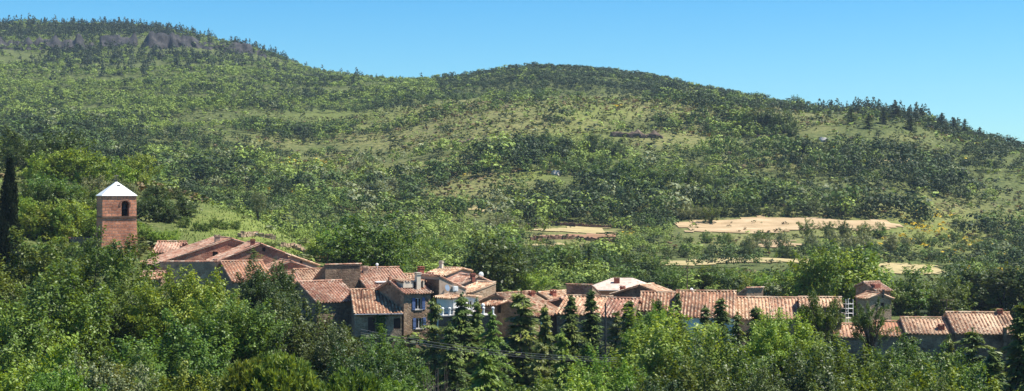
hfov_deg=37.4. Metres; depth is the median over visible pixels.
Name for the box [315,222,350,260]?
tree
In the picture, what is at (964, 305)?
tree
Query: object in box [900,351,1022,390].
bush
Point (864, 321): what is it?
oak tree
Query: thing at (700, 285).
tree
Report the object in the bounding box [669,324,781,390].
oak tree
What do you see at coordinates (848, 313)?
scaffold
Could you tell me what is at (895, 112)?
pine tree
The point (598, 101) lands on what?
shrubbery
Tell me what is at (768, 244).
poplar tree
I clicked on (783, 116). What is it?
oak tree
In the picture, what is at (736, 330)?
cedar tree
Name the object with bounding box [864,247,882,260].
tree
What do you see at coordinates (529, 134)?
oak tree
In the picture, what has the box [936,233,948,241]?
tree
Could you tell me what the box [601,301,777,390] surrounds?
oak tree
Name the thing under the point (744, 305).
stone house
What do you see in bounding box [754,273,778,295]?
tree
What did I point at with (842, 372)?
oak tree
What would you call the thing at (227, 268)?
stone house
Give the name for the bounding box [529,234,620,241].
stone wall
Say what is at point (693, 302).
stone house
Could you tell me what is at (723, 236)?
tree
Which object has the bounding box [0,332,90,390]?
bush
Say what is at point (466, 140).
rock outcrop
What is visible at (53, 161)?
ash tree
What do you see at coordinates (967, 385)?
oak tree
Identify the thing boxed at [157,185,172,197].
shrub
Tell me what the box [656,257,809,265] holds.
straw field
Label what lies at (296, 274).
stone house
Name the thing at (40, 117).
forest
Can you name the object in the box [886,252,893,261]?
tree
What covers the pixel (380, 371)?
oak tree
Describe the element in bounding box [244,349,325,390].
bush
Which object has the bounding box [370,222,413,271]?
tree
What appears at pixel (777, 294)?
tree
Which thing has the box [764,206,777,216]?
oak tree
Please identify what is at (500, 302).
stone house
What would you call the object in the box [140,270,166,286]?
stone house
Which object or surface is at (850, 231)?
tree
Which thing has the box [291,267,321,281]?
stone house
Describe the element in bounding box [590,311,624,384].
cedar tree
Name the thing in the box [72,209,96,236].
tree
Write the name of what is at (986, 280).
tree
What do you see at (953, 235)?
tree
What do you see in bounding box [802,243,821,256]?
tree
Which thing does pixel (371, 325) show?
door
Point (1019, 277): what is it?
tree
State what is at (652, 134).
rock outcrop
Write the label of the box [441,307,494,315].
balustrade
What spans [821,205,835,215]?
oak tree
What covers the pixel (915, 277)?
tree
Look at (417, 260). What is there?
tree
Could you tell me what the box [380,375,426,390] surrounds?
bush
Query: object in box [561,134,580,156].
oak tree
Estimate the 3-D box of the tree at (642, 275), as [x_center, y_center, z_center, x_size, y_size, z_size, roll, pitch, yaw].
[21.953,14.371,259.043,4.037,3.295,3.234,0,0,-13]
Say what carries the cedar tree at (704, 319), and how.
on the ground at (822, 130)
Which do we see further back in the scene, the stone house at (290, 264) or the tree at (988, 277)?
the tree at (988, 277)
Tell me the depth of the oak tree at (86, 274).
125.67 m
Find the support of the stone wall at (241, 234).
on the ground at (822, 130)
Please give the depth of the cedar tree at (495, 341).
131.69 m
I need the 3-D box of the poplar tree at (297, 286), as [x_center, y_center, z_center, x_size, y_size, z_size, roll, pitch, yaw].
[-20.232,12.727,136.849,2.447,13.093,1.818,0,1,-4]
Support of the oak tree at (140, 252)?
on the ground at (822, 130)
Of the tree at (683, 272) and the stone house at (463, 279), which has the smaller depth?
the stone house at (463, 279)
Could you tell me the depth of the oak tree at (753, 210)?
442.16 m
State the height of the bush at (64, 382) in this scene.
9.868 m
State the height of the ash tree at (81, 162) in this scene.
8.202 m
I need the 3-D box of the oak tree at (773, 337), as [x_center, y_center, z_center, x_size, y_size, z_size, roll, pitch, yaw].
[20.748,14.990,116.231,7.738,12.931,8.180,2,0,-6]
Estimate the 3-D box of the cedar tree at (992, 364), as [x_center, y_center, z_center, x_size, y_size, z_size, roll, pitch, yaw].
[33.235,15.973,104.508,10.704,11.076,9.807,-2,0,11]
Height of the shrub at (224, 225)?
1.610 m
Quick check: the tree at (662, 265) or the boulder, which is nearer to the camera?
the tree at (662, 265)
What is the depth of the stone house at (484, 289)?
174.16 m
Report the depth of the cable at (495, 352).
114.55 m
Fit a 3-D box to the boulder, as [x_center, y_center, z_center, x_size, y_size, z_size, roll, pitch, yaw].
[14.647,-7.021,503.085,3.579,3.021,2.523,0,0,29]
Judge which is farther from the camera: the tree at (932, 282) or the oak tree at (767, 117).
the oak tree at (767, 117)
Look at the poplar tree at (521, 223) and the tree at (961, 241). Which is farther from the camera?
the tree at (961, 241)
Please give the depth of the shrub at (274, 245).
223.89 m
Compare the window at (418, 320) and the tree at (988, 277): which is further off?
the tree at (988, 277)
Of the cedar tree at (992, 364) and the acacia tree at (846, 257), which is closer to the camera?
the cedar tree at (992, 364)
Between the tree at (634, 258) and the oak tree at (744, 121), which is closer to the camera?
the tree at (634, 258)
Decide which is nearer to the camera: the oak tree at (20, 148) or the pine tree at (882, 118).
the oak tree at (20, 148)
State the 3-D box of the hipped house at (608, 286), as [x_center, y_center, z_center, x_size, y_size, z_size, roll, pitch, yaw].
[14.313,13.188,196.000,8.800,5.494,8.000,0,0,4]
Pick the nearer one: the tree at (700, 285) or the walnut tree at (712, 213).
the tree at (700, 285)
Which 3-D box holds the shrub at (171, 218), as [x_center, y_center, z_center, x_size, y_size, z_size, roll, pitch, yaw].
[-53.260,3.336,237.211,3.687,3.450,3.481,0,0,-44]
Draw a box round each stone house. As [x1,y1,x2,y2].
[140,235,245,271]
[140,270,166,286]
[152,240,188,255]
[159,259,219,283]
[206,239,290,263]
[215,259,270,298]
[266,258,311,270]
[269,271,302,301]
[288,254,319,267]
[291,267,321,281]
[293,279,350,334]
[314,263,361,289]
[349,288,403,348]
[359,263,407,289]
[375,272,432,347]
[404,273,425,277]
[417,266,467,335]
[424,261,472,278]
[433,292,481,350]
[449,272,490,286]
[465,280,496,307]
[479,290,557,350]
[535,289,565,299]
[546,295,564,306]
[555,294,613,359]
[566,283,601,296]
[599,297,641,357]
[609,282,674,298]
[638,291,675,329]
[673,288,736,349]
[735,296,776,343]
[737,286,764,297]
[770,296,802,336]
[797,296,843,351]
[833,323,863,368]
[853,280,892,318]
[854,289,893,333]
[870,320,906,366]
[898,316,954,365]
[942,309,1017,379]
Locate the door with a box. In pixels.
[368,317,374,331]
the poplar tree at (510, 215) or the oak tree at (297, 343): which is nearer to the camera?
the oak tree at (297, 343)
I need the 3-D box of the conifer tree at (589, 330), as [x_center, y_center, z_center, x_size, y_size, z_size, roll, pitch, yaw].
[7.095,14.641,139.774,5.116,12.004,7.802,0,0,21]
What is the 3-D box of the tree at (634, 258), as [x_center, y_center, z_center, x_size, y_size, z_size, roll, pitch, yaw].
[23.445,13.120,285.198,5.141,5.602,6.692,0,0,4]
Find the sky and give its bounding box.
[0,0,1023,143]
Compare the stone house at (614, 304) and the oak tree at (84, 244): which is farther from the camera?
the oak tree at (84, 244)
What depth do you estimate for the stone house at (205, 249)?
194.34 m
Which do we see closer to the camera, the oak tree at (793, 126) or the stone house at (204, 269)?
the stone house at (204, 269)
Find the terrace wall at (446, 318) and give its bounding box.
[438,313,495,354]
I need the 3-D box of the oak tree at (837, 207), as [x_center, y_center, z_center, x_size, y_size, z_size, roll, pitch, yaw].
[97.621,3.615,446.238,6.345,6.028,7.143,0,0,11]
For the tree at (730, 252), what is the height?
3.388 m
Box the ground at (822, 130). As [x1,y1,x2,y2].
[0,24,1023,387]
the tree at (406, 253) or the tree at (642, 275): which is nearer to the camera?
the tree at (406, 253)
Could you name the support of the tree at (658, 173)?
on the ground at (822, 130)
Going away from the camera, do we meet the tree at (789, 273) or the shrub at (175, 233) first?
the shrub at (175, 233)
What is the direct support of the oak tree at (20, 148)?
on the ground at (822, 130)
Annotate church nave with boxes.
[68,237,95,249]
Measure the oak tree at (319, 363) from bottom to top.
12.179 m
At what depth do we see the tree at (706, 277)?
248.62 m
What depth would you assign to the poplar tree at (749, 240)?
357.42 m
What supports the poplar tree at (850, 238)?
on the ground at (822, 130)
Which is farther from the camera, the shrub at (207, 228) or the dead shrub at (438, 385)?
the shrub at (207, 228)
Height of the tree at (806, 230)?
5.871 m
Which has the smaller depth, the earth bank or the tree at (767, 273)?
the tree at (767, 273)
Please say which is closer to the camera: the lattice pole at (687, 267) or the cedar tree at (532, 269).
the lattice pole at (687, 267)
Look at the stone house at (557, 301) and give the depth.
170.06 m
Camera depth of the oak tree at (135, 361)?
82.01 m
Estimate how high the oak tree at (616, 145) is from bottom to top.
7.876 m
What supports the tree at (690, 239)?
on the ground at (822, 130)
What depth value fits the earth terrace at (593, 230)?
415.03 m
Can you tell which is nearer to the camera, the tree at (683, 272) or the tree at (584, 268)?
the tree at (683, 272)
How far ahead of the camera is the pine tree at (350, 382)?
69.62 m
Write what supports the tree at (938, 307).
on the ground at (822, 130)
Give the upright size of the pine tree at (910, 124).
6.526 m
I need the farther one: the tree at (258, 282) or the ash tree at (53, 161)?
the ash tree at (53, 161)
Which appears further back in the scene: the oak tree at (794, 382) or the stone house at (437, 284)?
the stone house at (437, 284)
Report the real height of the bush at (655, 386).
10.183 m
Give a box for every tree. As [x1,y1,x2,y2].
[0,123,28,167]
[0,157,22,284]
[0,225,90,322]
[0,260,126,389]
[2,133,25,163]
[5,136,47,170]
[5,225,160,362]
[17,179,56,209]
[17,195,47,238]
[17,199,74,239]
[18,186,40,206]
[19,148,58,182]
[20,235,65,269]
[22,137,59,171]
[26,171,82,205]
[27,174,84,204]
[31,241,88,274]
[33,197,96,241]
[33,201,73,240]
[42,149,71,181]
[43,125,99,174]
[43,147,110,184]
[48,185,87,212]
[53,235,99,268]
[64,210,94,238]
[66,153,113,183]
[66,180,90,192]
[66,252,100,268]
[67,183,97,208]
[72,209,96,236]
[76,187,100,213]
[81,174,109,192]
[83,342,173,390]
[86,266,171,362]
[86,308,238,390]
[89,175,135,191]
[89,244,117,268]
[89,246,135,275]
[104,156,140,184]
[104,239,148,263]
[119,151,163,186]
[122,264,250,361]
[127,182,141,195]
[145,165,168,178]
[165,287,291,373]
[215,355,265,390]
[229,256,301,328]
[243,247,265,264]
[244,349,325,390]
[249,190,267,220]
[253,289,360,366]
[279,266,301,300]
[296,320,365,385]
[303,231,335,261]
[313,340,409,389]
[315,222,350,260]
[315,224,373,266]
[317,210,422,270]
[317,365,381,390]
[328,179,346,198]
[330,223,382,266]
[345,157,369,175]
[347,323,435,390]
[369,175,391,196]
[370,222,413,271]
[382,176,397,195]
[383,238,411,271]
[388,182,408,202]
[396,238,415,272]
[409,252,428,272]
[410,246,443,271]
[410,298,448,389]
[412,236,447,266]
[422,235,444,252]
[427,291,480,390]
[429,321,471,390]
[439,237,456,251]
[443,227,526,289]
[452,242,466,250]
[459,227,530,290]
[459,349,503,390]
[460,311,522,390]
[466,288,566,390]
[467,297,486,383]
[475,240,531,291]
[483,215,498,230]
[495,214,514,225]
[502,210,522,228]
[503,257,531,291]
[506,234,524,253]
[509,218,524,229]
[513,127,536,154]
[513,268,559,291]
[516,269,534,290]
[520,246,543,267]
[522,239,552,255]
[522,253,545,287]
[523,338,551,390]
[525,305,565,390]
[526,129,553,152]
[528,244,572,274]
[542,328,576,390]
[548,249,573,269]
[551,294,594,386]
[554,241,578,251]
[558,338,610,390]
[559,253,581,268]
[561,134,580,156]
[564,342,647,390]
[573,249,602,272]
[573,289,610,382]
[575,259,596,283]
[577,134,595,147]
[578,131,612,158]
[579,246,602,283]
[585,156,623,190]
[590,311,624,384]
[596,136,614,155]
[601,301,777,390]
[605,250,632,265]
[607,300,635,380]
[608,159,635,188]
[610,139,626,157]
[611,250,637,268]
[614,241,628,253]
[615,298,685,364]
[617,159,646,182]
[625,250,647,266]
[625,250,657,275]
[625,351,731,390]
[633,271,650,279]
[637,167,659,185]
[637,203,650,214]
[640,253,678,274]
[648,267,666,282]
[651,168,663,186]
[653,298,666,324]
[655,163,687,192]
[655,269,682,289]
[661,244,677,258]
[662,204,678,217]
[662,266,693,290]
[665,160,705,185]
[668,262,702,289]
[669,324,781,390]
[672,204,684,217]
[673,293,688,337]
[679,166,703,186]
[679,246,690,257]
[679,269,702,289]
[682,207,695,219]
[684,236,694,243]
[688,204,702,218]
[689,265,719,289]
[696,203,722,222]
[699,305,718,347]
[700,231,713,242]
[701,172,729,191]
[701,245,714,257]
[701,264,729,289]
[703,265,748,289]
[710,297,734,350]
[712,197,730,215]
[715,232,730,241]
[723,233,735,243]
[723,248,731,257]
[726,311,746,382]
[726,340,859,390]
[729,365,791,390]
[730,112,756,134]
[730,272,754,292]
[732,202,745,215]
[738,244,757,255]
[740,234,760,251]
[742,108,761,129]
[742,306,763,357]
[744,107,767,132]
[744,307,833,372]
[745,200,761,215]
[749,246,763,256]
[750,230,773,242]
[750,271,777,295]
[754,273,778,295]
[756,269,775,278]
[759,107,775,127]
[762,237,772,251]
[762,268,796,295]
[763,109,785,127]
[763,277,789,295]
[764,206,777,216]
[768,107,796,133]
[770,243,844,297]
[771,230,792,250]
[773,245,788,257]
[779,242,801,258]
[779,329,884,390]
[781,117,798,136]
[781,205,792,215]
[790,94,800,102]
[790,249,857,313]
[793,283,845,351]
[796,218,818,236]
[797,238,877,313]
[802,196,822,213]
[802,230,817,249]
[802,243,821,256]
[818,221,836,235]
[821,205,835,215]
[823,227,841,249]
[825,241,895,313]
[826,244,891,312]
[833,200,854,215]
[834,220,849,236]
[839,229,862,249]
[842,108,862,124]
[842,349,936,390]
[843,225,855,235]
[850,297,895,357]
[852,221,874,236]
[853,200,871,215]
[855,113,878,128]
[855,326,960,389]
[857,231,874,246]
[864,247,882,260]
[872,221,886,237]
[874,108,892,123]
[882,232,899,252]
[885,265,935,313]
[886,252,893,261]
[886,281,923,315]
[887,104,905,121]
[891,280,941,315]
[892,340,988,390]
[900,235,912,250]
[900,283,938,314]
[903,115,915,129]
[909,336,920,367]
[912,231,925,244]
[918,281,946,313]
[920,249,936,258]
[924,235,937,244]
[928,286,960,315]
[934,273,970,312]
[936,113,956,127]
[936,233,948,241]
[936,333,958,382]
[943,266,1004,312]
[944,256,994,308]
[944,283,977,312]
[948,230,962,240]
[951,117,960,129]
[954,327,1002,390]
[957,237,967,248]
[959,119,973,136]
[963,260,1023,312]
[970,237,988,250]
[972,262,1006,312]
[974,348,1009,390]
[975,263,1008,308]
[976,127,986,140]
[983,263,1023,316]
[999,302,1023,390]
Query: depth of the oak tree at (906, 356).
107.00 m
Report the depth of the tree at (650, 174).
494.43 m
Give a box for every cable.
[361,329,605,357]
[361,332,611,359]
[361,334,612,361]
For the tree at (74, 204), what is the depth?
207.92 m
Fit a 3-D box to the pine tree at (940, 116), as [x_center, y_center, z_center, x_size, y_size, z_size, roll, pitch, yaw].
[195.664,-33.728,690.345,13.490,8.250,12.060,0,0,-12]
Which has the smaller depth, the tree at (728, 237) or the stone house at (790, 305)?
the stone house at (790, 305)
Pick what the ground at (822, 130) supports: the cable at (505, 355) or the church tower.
the church tower
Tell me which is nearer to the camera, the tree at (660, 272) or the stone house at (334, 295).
the stone house at (334, 295)
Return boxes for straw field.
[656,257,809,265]
[878,262,944,273]
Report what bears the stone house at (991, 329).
on the ground at (822, 130)
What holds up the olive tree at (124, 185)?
on the ground at (822, 130)
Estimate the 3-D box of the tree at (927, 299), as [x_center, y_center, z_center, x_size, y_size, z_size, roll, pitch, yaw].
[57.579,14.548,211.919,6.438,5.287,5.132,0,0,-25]
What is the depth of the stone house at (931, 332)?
156.41 m
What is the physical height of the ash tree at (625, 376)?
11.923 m
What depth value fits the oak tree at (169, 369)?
97.46 m
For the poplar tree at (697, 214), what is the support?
on the ground at (822, 130)
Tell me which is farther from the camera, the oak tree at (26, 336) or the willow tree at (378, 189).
the willow tree at (378, 189)
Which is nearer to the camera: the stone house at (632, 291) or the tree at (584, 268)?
the stone house at (632, 291)
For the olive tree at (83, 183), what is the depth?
246.54 m
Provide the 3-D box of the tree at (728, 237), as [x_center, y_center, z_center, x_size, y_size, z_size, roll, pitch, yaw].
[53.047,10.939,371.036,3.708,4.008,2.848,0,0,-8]
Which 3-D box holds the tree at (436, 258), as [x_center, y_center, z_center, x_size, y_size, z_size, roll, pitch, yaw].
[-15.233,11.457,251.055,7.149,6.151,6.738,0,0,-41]
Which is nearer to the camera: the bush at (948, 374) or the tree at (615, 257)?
the bush at (948, 374)
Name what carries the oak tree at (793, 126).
on the ground at (822, 130)
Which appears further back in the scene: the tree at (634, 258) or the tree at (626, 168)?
the tree at (626, 168)
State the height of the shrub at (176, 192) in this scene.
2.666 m
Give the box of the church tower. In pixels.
[96,174,137,258]
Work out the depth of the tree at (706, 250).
342.86 m
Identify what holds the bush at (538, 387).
on the ground at (822, 130)
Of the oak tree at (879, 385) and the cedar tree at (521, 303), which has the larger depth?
the cedar tree at (521, 303)
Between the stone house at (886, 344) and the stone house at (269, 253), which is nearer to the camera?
the stone house at (886, 344)
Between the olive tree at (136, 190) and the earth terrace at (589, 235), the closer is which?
the olive tree at (136, 190)
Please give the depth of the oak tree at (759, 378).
83.57 m
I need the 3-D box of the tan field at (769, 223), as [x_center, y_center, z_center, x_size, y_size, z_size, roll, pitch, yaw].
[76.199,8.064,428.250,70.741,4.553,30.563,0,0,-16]
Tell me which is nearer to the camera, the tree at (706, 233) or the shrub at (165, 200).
the shrub at (165, 200)
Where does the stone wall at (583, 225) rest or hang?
on the ground at (822, 130)
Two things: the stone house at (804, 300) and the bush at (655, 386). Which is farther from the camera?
the stone house at (804, 300)
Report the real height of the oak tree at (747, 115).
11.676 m
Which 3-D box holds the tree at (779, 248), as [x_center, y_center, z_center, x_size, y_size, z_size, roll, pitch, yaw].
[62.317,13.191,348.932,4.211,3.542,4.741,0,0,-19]
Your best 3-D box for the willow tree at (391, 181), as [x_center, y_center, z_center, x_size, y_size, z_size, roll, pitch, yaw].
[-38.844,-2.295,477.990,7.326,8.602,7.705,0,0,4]
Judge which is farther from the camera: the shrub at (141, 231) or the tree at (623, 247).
the tree at (623, 247)
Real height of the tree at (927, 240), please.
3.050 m
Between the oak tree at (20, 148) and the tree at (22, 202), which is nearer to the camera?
the tree at (22, 202)
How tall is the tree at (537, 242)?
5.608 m
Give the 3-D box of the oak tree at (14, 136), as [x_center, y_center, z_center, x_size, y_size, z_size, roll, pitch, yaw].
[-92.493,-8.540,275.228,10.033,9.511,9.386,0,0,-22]
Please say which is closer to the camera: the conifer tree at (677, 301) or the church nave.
the conifer tree at (677, 301)
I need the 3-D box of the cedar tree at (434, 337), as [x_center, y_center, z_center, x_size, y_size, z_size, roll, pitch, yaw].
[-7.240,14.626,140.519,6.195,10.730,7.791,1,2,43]
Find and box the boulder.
[551,170,561,174]
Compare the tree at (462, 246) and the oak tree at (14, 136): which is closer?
the oak tree at (14, 136)
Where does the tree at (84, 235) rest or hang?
on the ground at (822, 130)
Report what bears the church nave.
on the ground at (822, 130)
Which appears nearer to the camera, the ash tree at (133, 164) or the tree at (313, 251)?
the tree at (313, 251)
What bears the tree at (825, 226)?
on the ground at (822, 130)
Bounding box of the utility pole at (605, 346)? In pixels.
[600,303,610,388]
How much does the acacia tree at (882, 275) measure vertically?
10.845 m
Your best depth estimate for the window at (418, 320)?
164.75 m
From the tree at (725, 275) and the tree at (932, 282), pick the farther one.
the tree at (725, 275)
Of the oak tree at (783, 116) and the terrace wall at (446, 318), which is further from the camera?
the oak tree at (783, 116)
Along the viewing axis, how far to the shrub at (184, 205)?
241.72 m
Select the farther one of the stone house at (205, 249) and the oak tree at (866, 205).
the oak tree at (866, 205)
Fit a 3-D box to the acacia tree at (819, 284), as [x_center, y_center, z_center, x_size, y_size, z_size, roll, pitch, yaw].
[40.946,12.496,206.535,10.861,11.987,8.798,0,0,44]
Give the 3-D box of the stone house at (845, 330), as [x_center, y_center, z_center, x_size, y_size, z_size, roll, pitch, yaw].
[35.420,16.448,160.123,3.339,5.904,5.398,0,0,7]
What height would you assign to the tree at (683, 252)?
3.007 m
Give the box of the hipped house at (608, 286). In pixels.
[592,277,644,296]
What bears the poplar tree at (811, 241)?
on the ground at (822, 130)
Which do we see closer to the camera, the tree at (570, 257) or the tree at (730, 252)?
the tree at (570, 257)
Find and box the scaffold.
[841,299,852,322]
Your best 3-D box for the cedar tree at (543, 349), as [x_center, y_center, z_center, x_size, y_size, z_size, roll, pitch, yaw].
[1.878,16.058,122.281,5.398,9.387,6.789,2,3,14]
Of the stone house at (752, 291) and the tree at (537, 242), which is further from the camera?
the tree at (537, 242)
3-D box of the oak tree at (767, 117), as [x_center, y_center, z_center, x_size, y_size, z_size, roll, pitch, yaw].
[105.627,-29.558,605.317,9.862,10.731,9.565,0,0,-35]
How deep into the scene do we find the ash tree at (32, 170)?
256.80 m
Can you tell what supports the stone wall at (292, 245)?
on the ground at (822, 130)
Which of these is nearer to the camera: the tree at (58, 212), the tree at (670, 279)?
the tree at (58, 212)
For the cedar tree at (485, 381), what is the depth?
91.34 m
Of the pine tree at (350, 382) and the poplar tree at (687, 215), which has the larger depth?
the poplar tree at (687, 215)
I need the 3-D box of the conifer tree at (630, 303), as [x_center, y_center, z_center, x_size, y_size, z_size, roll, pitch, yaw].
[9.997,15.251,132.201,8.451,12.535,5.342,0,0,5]
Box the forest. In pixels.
[0,13,1023,294]
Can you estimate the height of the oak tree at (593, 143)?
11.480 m
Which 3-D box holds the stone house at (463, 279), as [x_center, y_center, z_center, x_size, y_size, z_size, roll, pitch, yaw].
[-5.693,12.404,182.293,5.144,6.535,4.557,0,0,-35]
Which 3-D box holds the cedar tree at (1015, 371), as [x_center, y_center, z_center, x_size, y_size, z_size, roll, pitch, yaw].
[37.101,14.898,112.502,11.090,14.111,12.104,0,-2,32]
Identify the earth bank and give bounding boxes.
[753,239,801,246]
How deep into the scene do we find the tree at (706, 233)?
378.82 m
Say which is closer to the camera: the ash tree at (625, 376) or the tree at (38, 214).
the ash tree at (625, 376)
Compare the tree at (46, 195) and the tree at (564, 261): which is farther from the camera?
the tree at (564, 261)
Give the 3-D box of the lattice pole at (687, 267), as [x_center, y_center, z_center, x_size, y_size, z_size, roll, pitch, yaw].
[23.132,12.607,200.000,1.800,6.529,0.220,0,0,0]
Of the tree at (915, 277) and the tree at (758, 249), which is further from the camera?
the tree at (758, 249)
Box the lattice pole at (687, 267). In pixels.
[680,266,693,289]
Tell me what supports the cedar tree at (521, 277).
on the ground at (822, 130)
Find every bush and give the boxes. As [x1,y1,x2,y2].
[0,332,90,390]
[24,364,109,390]
[50,349,157,390]
[149,357,223,390]
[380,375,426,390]
[499,371,574,390]
[525,362,605,390]
[622,374,685,390]
[807,374,894,390]
[884,374,951,390]
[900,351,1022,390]
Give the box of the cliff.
[0,31,266,57]
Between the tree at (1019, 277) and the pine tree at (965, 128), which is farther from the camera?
the pine tree at (965, 128)
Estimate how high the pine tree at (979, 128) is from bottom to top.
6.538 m
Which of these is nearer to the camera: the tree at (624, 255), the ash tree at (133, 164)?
the ash tree at (133, 164)
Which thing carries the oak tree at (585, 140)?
on the ground at (822, 130)
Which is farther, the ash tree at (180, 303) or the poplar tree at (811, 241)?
the poplar tree at (811, 241)
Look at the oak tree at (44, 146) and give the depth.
267.45 m
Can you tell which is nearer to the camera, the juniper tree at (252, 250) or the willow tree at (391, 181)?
the juniper tree at (252, 250)
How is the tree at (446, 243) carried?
on the ground at (822, 130)
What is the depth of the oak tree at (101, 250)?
193.01 m
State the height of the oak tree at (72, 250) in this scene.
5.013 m
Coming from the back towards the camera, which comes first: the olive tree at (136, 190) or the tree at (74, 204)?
the olive tree at (136, 190)
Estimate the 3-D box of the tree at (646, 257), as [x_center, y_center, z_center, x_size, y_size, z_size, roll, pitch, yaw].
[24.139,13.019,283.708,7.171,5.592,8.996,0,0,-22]
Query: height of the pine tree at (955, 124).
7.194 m
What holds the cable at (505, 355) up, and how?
attached to the utility pole at (605, 346)
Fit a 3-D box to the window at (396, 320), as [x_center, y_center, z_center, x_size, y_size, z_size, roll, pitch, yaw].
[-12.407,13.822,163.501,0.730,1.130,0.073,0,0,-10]
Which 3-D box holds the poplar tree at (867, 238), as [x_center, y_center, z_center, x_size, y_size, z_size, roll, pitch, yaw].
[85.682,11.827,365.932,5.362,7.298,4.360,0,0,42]
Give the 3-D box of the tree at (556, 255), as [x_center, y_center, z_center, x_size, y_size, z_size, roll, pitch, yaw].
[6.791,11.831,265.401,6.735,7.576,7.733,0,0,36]
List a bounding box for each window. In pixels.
[394,318,399,328]
[415,298,422,309]
[415,318,422,329]
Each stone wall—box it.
[237,231,275,239]
[278,242,306,252]
[527,221,621,227]
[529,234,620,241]
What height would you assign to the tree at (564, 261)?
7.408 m
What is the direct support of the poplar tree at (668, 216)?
on the ground at (822, 130)
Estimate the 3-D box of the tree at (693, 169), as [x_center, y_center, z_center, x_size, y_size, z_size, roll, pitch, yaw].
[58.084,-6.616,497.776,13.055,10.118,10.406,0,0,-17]
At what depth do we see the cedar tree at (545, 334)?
133.40 m
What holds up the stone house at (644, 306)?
on the ground at (822, 130)
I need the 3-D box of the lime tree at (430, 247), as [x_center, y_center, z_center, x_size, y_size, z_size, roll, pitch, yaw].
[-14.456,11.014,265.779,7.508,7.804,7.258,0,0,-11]
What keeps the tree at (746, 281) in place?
on the ground at (822, 130)
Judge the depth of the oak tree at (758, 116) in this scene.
608.73 m
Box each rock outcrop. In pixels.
[453,137,474,144]
[610,129,662,138]
[756,133,780,138]
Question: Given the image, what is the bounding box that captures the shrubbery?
[0,95,1023,390]
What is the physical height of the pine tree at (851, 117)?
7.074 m
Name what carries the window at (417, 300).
in the stone house at (410, 297)
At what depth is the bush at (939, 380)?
71.92 m
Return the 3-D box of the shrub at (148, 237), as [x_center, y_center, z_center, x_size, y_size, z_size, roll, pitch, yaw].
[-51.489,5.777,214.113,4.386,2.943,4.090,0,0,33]
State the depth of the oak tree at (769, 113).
607.60 m
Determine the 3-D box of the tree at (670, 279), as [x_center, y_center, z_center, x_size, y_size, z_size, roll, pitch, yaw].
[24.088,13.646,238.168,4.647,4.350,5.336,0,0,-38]
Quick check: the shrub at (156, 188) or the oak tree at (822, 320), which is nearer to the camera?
the oak tree at (822, 320)
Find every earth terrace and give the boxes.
[468,206,496,210]
[533,226,612,233]
[540,233,615,237]
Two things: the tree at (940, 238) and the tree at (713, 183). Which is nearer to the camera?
the tree at (940, 238)
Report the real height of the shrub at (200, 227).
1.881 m
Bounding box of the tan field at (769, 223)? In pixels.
[675,215,902,233]
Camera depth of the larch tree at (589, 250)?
261.80 m
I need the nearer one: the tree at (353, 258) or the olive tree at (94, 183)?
the tree at (353, 258)
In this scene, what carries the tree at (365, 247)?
on the ground at (822, 130)
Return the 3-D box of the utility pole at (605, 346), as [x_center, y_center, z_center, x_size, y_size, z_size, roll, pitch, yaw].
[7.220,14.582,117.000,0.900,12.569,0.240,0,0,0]
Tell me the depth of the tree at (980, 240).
407.24 m
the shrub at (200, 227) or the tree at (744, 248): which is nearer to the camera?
the shrub at (200, 227)
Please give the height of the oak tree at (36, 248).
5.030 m
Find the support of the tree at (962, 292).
on the ground at (822, 130)
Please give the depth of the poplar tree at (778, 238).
360.44 m
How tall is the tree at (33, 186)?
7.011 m
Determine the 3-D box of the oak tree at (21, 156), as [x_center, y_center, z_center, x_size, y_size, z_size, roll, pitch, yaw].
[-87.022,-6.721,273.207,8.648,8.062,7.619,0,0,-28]
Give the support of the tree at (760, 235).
on the ground at (822, 130)
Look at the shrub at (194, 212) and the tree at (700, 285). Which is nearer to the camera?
the shrub at (194, 212)
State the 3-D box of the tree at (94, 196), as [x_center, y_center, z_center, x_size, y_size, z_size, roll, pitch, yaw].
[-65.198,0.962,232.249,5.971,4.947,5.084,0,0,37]
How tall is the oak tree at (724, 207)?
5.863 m
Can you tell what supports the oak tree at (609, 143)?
on the ground at (822, 130)
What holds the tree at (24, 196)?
on the ground at (822, 130)
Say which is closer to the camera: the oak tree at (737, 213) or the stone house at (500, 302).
the stone house at (500, 302)
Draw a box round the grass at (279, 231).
[153,200,307,256]
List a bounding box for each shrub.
[137,195,163,218]
[137,196,164,219]
[137,221,157,242]
[138,226,157,245]
[142,189,155,198]
[142,193,178,221]
[145,183,164,197]
[148,230,170,245]
[152,229,179,244]
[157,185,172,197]
[160,193,196,219]
[162,206,181,222]
[167,228,182,241]
[171,187,190,199]
[177,200,200,217]
[178,215,191,227]
[191,222,204,230]
[202,221,213,231]
[209,218,223,227]
[220,221,229,229]
[229,220,242,229]
[264,240,279,247]
[414,366,460,390]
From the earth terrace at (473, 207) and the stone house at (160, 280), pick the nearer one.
the stone house at (160, 280)
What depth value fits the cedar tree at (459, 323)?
138.06 m
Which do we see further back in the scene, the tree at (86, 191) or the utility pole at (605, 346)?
the tree at (86, 191)
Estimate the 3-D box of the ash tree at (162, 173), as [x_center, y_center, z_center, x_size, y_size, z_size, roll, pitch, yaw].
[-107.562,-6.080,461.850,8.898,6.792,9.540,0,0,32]
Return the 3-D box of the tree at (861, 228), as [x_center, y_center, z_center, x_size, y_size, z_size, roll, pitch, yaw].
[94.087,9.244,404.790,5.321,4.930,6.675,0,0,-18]
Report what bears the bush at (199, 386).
on the ground at (822, 130)
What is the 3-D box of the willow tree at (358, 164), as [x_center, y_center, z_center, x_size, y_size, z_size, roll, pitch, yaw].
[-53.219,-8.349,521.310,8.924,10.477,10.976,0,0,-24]
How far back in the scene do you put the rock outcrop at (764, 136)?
595.34 m
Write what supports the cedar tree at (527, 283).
on the ground at (822, 130)

